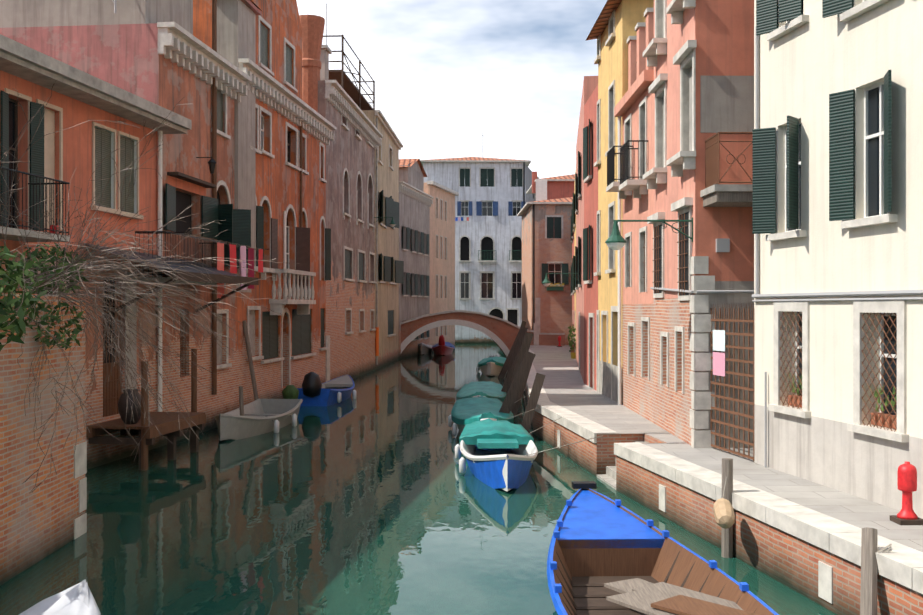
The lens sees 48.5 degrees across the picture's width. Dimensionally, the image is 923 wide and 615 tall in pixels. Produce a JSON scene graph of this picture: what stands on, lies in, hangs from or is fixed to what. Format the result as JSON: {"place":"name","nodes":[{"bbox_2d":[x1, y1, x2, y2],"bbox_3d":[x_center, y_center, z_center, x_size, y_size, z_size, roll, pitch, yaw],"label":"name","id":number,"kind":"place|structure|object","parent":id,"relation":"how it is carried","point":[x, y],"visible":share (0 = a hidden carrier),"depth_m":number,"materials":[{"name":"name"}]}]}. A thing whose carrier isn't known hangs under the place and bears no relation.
{"place":"outdoors","nodes":[
{"label":"outdoors","id":0,"kind":"place"},
{"bbox_2d":[112,0,326,44],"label":"roof antennas","id":1,"kind":"object","parent":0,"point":[114,1],"visible":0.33,"depth_m":53.97,"materials":[{"name":"grey metal"}]},
{"bbox_2d":[0,344,836,614],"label":"canal water","id":2,"kind":"structure","parent":0,"point":[370,500],"depth_m":16.62,"materials":[{"name":"teal liquid"}]},
{"bbox_2d":[0,293,86,585],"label":"brick garden wall","id":3,"kind":"structure","parent":2,"relation":"in","point":[47,516],"depth_m":14.22,"materials":[{"name":"brick"}]},
{"bbox_2d":[0,242,87,350],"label":"green shrub leaves","id":4,"kind":"object","parent":3,"relation":"on","point":[19,325],"visible":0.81,"depth_m":13.01,"materials":[{"name":"green plant"}]},
{"bbox_2d":[0,80,299,492],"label":"bare twig bush","id":5,"kind":"object","parent":3,"relation":"on","point":[90,266],"visible":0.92,"depth_m":14.73,"materials":[{"name":"beige plant"}]},
{"bbox_2d":[19,579,100,614],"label":"boat bow","id":6,"kind":"object","parent":2,"relation":"on","point":[78,599],"visible":1,"depth_m":8.63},
{"bbox_2d":[0,34,191,468],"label":"coral house","id":7,"kind":"structure","parent":2,"relation":"on","point":[32,76],"depth_m":22.45,"materials":[{"name":"paint"}]},
{"bbox_2d":[0,166,69,241],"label":"iron balcony","id":8,"kind":"object","parent":7,"relation":"on","point":[12,233],"visible":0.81,"depth_m":18.85,"materials":[{"name":"metal"}]},
{"bbox_2d":[0,0,250,446],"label":"salmon house","id":9,"kind":"structure","parent":2,"relation":"in","point":[157,52],"depth_m":27.39,"materials":[{"name":"paint"}]},
{"bbox_2d":[84,243,258,313],"bbox_3d":[-6.863,-0.626,25.014,1.697,1.534,6.507,0,0,8],"label":"corrugated canopy","id":10,"kind":"object","parent":9,"relation":"attached to","point":[232,279],"visible":0.81,"depth_m":24.71,"materials":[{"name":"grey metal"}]},
{"bbox_2d":[135,231,225,284],"bbox_3d":[-7.157,-1.216,26.439,0.788,1.194,4.253,0,0,6],"label":"iron balcony","id":11,"kind":"object","parent":9,"relation":"attached to","point":[162,280],"visible":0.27,"depth_m":25.50,"materials":[{"name":"metal"}]},
{"bbox_2d":[138,232,268,297],"bbox_3d":[-6.783,-1.016,27.752,1.250,1.522,6.931,0,0,6],"label":"laundry line","id":12,"kind":"object","parent":9,"relation":"attached to","point":[220,253],"visible":0.9,"depth_m":28.75,"materials":[{"name":"red fabric"}]},
{"bbox_2d":[196,157,215,173],"bbox_3d":[-7.047,-3.932,28.408,0.561,0.462,0.243,0,0,20],"label":"lantern","id":13,"kind":"object","parent":9,"relation":"attached to","point":[211,162],"visible":1,"depth_m":28.32,"materials":[{"name":"black metal"}]},
{"bbox_2d":[86,412,205,469],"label":"wooden jetty","id":14,"kind":"object","parent":2,"relation":"in","point":[165,424],"visible":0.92,"depth_m":23.16,"materials":[{"name":"brown wood"}]},
{"bbox_2d":[118,389,140,423],"bbox_3d":[-7.304,2.186,22.656,0.546,0.760,0.560,0,0,-1],"label":"urn on jetty","id":15,"kind":"object","parent":14,"relation":"on","point":[123,405],"visible":0.81,"depth_m":22.47,"materials":[{"name":"black ceramic"}]},
{"bbox_2d":[141,320,258,470],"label":"mooring posts","id":16,"kind":"object","parent":2,"relation":"in","point":[144,453],"visible":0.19,"depth_m":26.46,"materials":[{"name":"brown wood"}]},
{"bbox_2d":[215,399,302,440],"bbox_3d":[-5.855,3.206,29.520,2.022,0.900,5.690,0,0,-1],"label":"grey boat","id":17,"kind":"object","parent":2,"relation":"on","point":[261,416],"visible":0.81,"depth_m":28.80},
{"bbox_2d":[193,0,336,408],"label":"orange house","id":18,"kind":"structure","parent":2,"relation":"in","point":[294,135],"depth_m":37.37,"materials":[{"name":"paint"}]},
{"bbox_2d":[217,0,261,292],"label":"square chimney","id":19,"kind":"object","parent":18,"relation":"attached to","point":[236,29],"visible":0.56,"depth_m":32.07,"materials":[{"name":"paint"}]},
{"bbox_2d":[269,269,315,314],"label":"balcony","id":20,"kind":"structure","parent":18,"relation":"on","point":[303,306],"depth_m":36.41,"materials":[{"name":"white stone"}]},
{"bbox_2d":[299,15,324,111],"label":"chimney","id":21,"kind":"object","parent":18,"relation":"on","point":[312,26],"visible":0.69,"depth_m":43.50,"materials":[{"name":"paint"}]},
{"bbox_2d":[282,372,356,405],"bbox_3d":[-5.028,2.971,38.868,1.856,1.370,7.086,0,0,8],"label":"blue boat","id":22,"kind":"object","parent":2,"relation":"on","point":[313,391],"visible":0.88,"depth_m":36.48,"materials":[{"name":"paint"}]},
{"bbox_2d":[262,45,382,381],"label":"building","id":23,"kind":"structure","parent":2,"relation":"on","point":[350,224],"depth_m":49.26,"materials":[{"name":"pink paint"}]},
{"bbox_2d":[323,35,374,109],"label":"wood altana","id":24,"kind":"object","parent":23,"relation":"on","point":[346,83],"visible":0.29,"depth_m":54.28,"materials":[{"name":"brown wood"}]},
{"bbox_2d":[374,217,395,226],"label":"street lamp","id":25,"kind":"object","parent":23,"relation":"on","point":[392,224],"visible":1,"depth_m":57.05,"materials":[{"name":"green"}]},
{"bbox_2d":[362,110,403,369],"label":"cream house","id":26,"kind":"structure","parent":2,"relation":"on","point":[389,271],"depth_m":62.64,"materials":[{"name":"paint"}]},
{"bbox_2d":[375,327,378,355],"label":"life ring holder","id":27,"kind":"object","parent":26,"relation":"on","point":[377,341],"visible":0.9,"depth_m":57.56,"materials":[{"name":"orange"}]},
{"bbox_2d":[399,159,433,358],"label":"grey house","id":28,"kind":"structure","parent":2,"relation":"on","point":[415,201],"depth_m":75.10,"materials":[{"name":"paint"}]},
{"bbox_2d":[418,335,454,354],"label":"boat","id":29,"kind":"object","parent":2,"relation":"on","point":[442,347],"depth_m":76.13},
{"bbox_2d":[424,181,458,351],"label":"peach house","id":30,"kind":"structure","parent":2,"relation":"in","point":[442,253],"depth_m":84.13,"materials":[{"name":"paint"}]},
{"bbox_2d":[420,157,538,343],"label":"pale grey house","id":31,"kind":"structure","parent":2,"relation":"on","point":[493,198],"depth_m":100.05,"materials":[{"name":"paint"}]},
{"bbox_2d":[455,217,468,220],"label":"laundry","id":32,"kind":"object","parent":31,"relation":"on","point":[457,218],"visible":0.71,"depth_m":99.59,"materials":[{"name":"fabric"}]},
{"bbox_2d":[476,356,506,375],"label":"covered boat","id":33,"kind":"object","parent":2,"relation":"on","point":[491,366],"visible":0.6,"depth_m":52.87,"materials":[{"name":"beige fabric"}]},
{"bbox_2d":[455,381,529,402],"bbox_3d":[1.103,3.123,35.124,2.697,1.067,5.843,0,0,-1],"label":"covered boat","id":34,"kind":"object","parent":2,"relation":"on","point":[489,389],"visible":0.6,"depth_m":35.85,"materials":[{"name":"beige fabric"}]},
{"bbox_2d":[448,394,540,435],"bbox_3d":[0.899,3.123,28.503,2.531,1.067,5.810,0,0,-1],"label":"covered boat","id":35,"kind":"object","parent":2,"relation":"on","point":[464,411],"visible":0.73,"depth_m":28.78,"materials":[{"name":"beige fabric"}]},
{"bbox_2d":[498,321,545,432],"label":"leaning planks","id":36,"kind":"object","parent":2,"relation":"on","point":[517,365],"visible":0.67,"depth_m":28.76,"materials":[{"name":"brown wood"}]},
{"bbox_2d":[455,417,602,491],"bbox_3d":[1.354,3.122,22.107,2.970,1.068,5.601,0,0,-1],"label":"covered boat","id":37,"kind":"object","parent":2,"relation":"on","point":[499,454],"visible":1,"depth_m":22.60,"materials":[{"name":"paint"}]},
{"bbox_2d":[547,481,778,614],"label":"blue boat","id":38,"kind":"object","parent":2,"relation":"on","point":[607,555],"visible":1,"depth_m":12.76,"materials":[{"name":"paint"}]},
{"bbox_2d":[524,345,922,614],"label":"canal walkway","id":39,"kind":"structure","parent":2,"relation":"in","point":[801,536],"depth_m":15.07,"materials":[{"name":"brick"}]},
{"bbox_2d":[400,310,564,356],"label":"bridge","id":40,"kind":"structure","parent":39,"relation":"on","point":[501,333],"depth_m":70.94,"materials":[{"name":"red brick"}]},
{"bbox_2d":[517,197,572,344],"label":"building","id":41,"kind":"structure","parent":39,"relation":"on","point":[546,238],"depth_m":71.61,"materials":[{"name":"paint"}]},
{"bbox_2d":[547,283,564,290],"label":"flower box","id":42,"kind":"object","parent":41,"relation":"attached to","point":[554,288],"visible":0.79,"depth_m":71.36,"materials":[{"name":"green"}]},
{"bbox_2d":[568,324,575,358],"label":"potted plants","id":43,"kind":"object","parent":39,"relation":"on","point":[573,354],"visible":0.52,"depth_m":52.80,"materials":[{"name":"green plant"}]},
{"bbox_2d":[571,76,597,381],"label":"pink houses","id":44,"kind":"structure","parent":39,"relation":"on","point":[590,83],"depth_m":40.94,"materials":[{"name":"paint"}]},
{"bbox_2d":[542,273,577,285],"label":"street lamp","id":45,"kind":"object","parent":44,"relation":"on","point":[546,282],"visible":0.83,"depth_m":41.70,"materials":[{"name":"green metal"}]},
{"bbox_2d":[583,85,597,390],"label":"red house","id":46,"kind":"structure","parent":39,"relation":"on","point":[590,179],"depth_m":33.74,"materials":[{"name":"paint"}]},
{"bbox_2d":[585,0,653,404],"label":"yellow house","id":47,"kind":"structure","parent":39,"relation":"on","point":[613,28],"depth_m":29.64,"materials":[{"name":"paint"}]},
{"bbox_2d":[606,8,653,422],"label":"pink house","id":48,"kind":"structure","parent":39,"relation":"on","point":[634,108],"depth_m":25.31,"materials":[{"name":"paint"}]},
{"bbox_2d":[643,0,753,447],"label":"pink house","id":49,"kind":"structure","parent":39,"relation":"on","point":[699,54],"depth_m":19.10,"materials":[{"name":"pink paint"}]},
{"bbox_2d":[605,217,692,249],"bbox_3d":[3.533,-1.386,19.287,1.647,0.610,0.400,0,0,-1],"label":"street lamp","id":50,"kind":"object","parent":49,"relation":"attached to","point":[615,240],"visible":1,"depth_m":19.24,"materials":[{"name":"green metal"}]},
{"bbox_2d":[700,132,751,206],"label":"balcony","id":51,"kind":"structure","parent":49,"relation":"attached to","point":[715,194],"depth_m":18.25,"materials":[{"name":"brown metal"}]},
{"bbox_2d":[710,303,753,460],"bbox_3d":[4.783,1.259,18.186,0.044,2.654,1.812,0,0,-10],"label":"gate","id":52,"kind":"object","parent":49,"relation":"attached to","point":[718,358],"visible":0.94,"depth_m":18.09,"materials":[{"name":"orange metal"}]},
{"bbox_2d":[751,0,922,517],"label":"white house","id":53,"kind":"structure","parent":39,"relation":"on","point":[837,183],"depth_m":14.52,"materials":[{"name":"paint"}]},
{"bbox_2d":[890,461,922,524],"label":"hydrant","id":54,"kind":"object","parent":39,"relation":"on","point":[906,482],"visible":1,"depth_m":12.39,"materials":[{"name":"red metal"}]},
{"bbox_2d":[713,458,734,557],"bbox_3d":[3.610,3.326,14.123,0.278,2.384,0.953,0,0,13],"label":"mooring post","id":55,"kind":"object","parent":2,"relation":"in","point":[724,514],"visible":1,"depth_m":14.40,"materials":[{"name":"grey wood"}]},
{"bbox_2d":[860,527,891,614],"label":"mooring post","id":56,"kind":"object","parent":2,"relation":"in","point":[868,590],"visible":0.9,"depth_m":10.81,"materials":[{"name":"grey wood"}]},
{"bbox_2d":[296,0,606,178],"label":"sky","id":57,"kind":"structure","parent":0,"point":[501,79],"materials":[{"name":"white"}]},
{"bbox_2d":[526,172,574,200],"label":"houses","id":58,"kind":"structure","parent":0,"point":[557,187],"depth_m":83.63,"materials":[{"name":"red paint"}]},
{"bbox_2d":[647,197,753,380],"bbox_3d":[4.985,-0.353,21.122,1.657,3.438,4.215,0,0,-1],"label":"stone window trim","id":59,"kind":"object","parent":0,"point":[682,207],"visible":0.96,"depth_m":20.07,"materials":[{"name":"white stone"}]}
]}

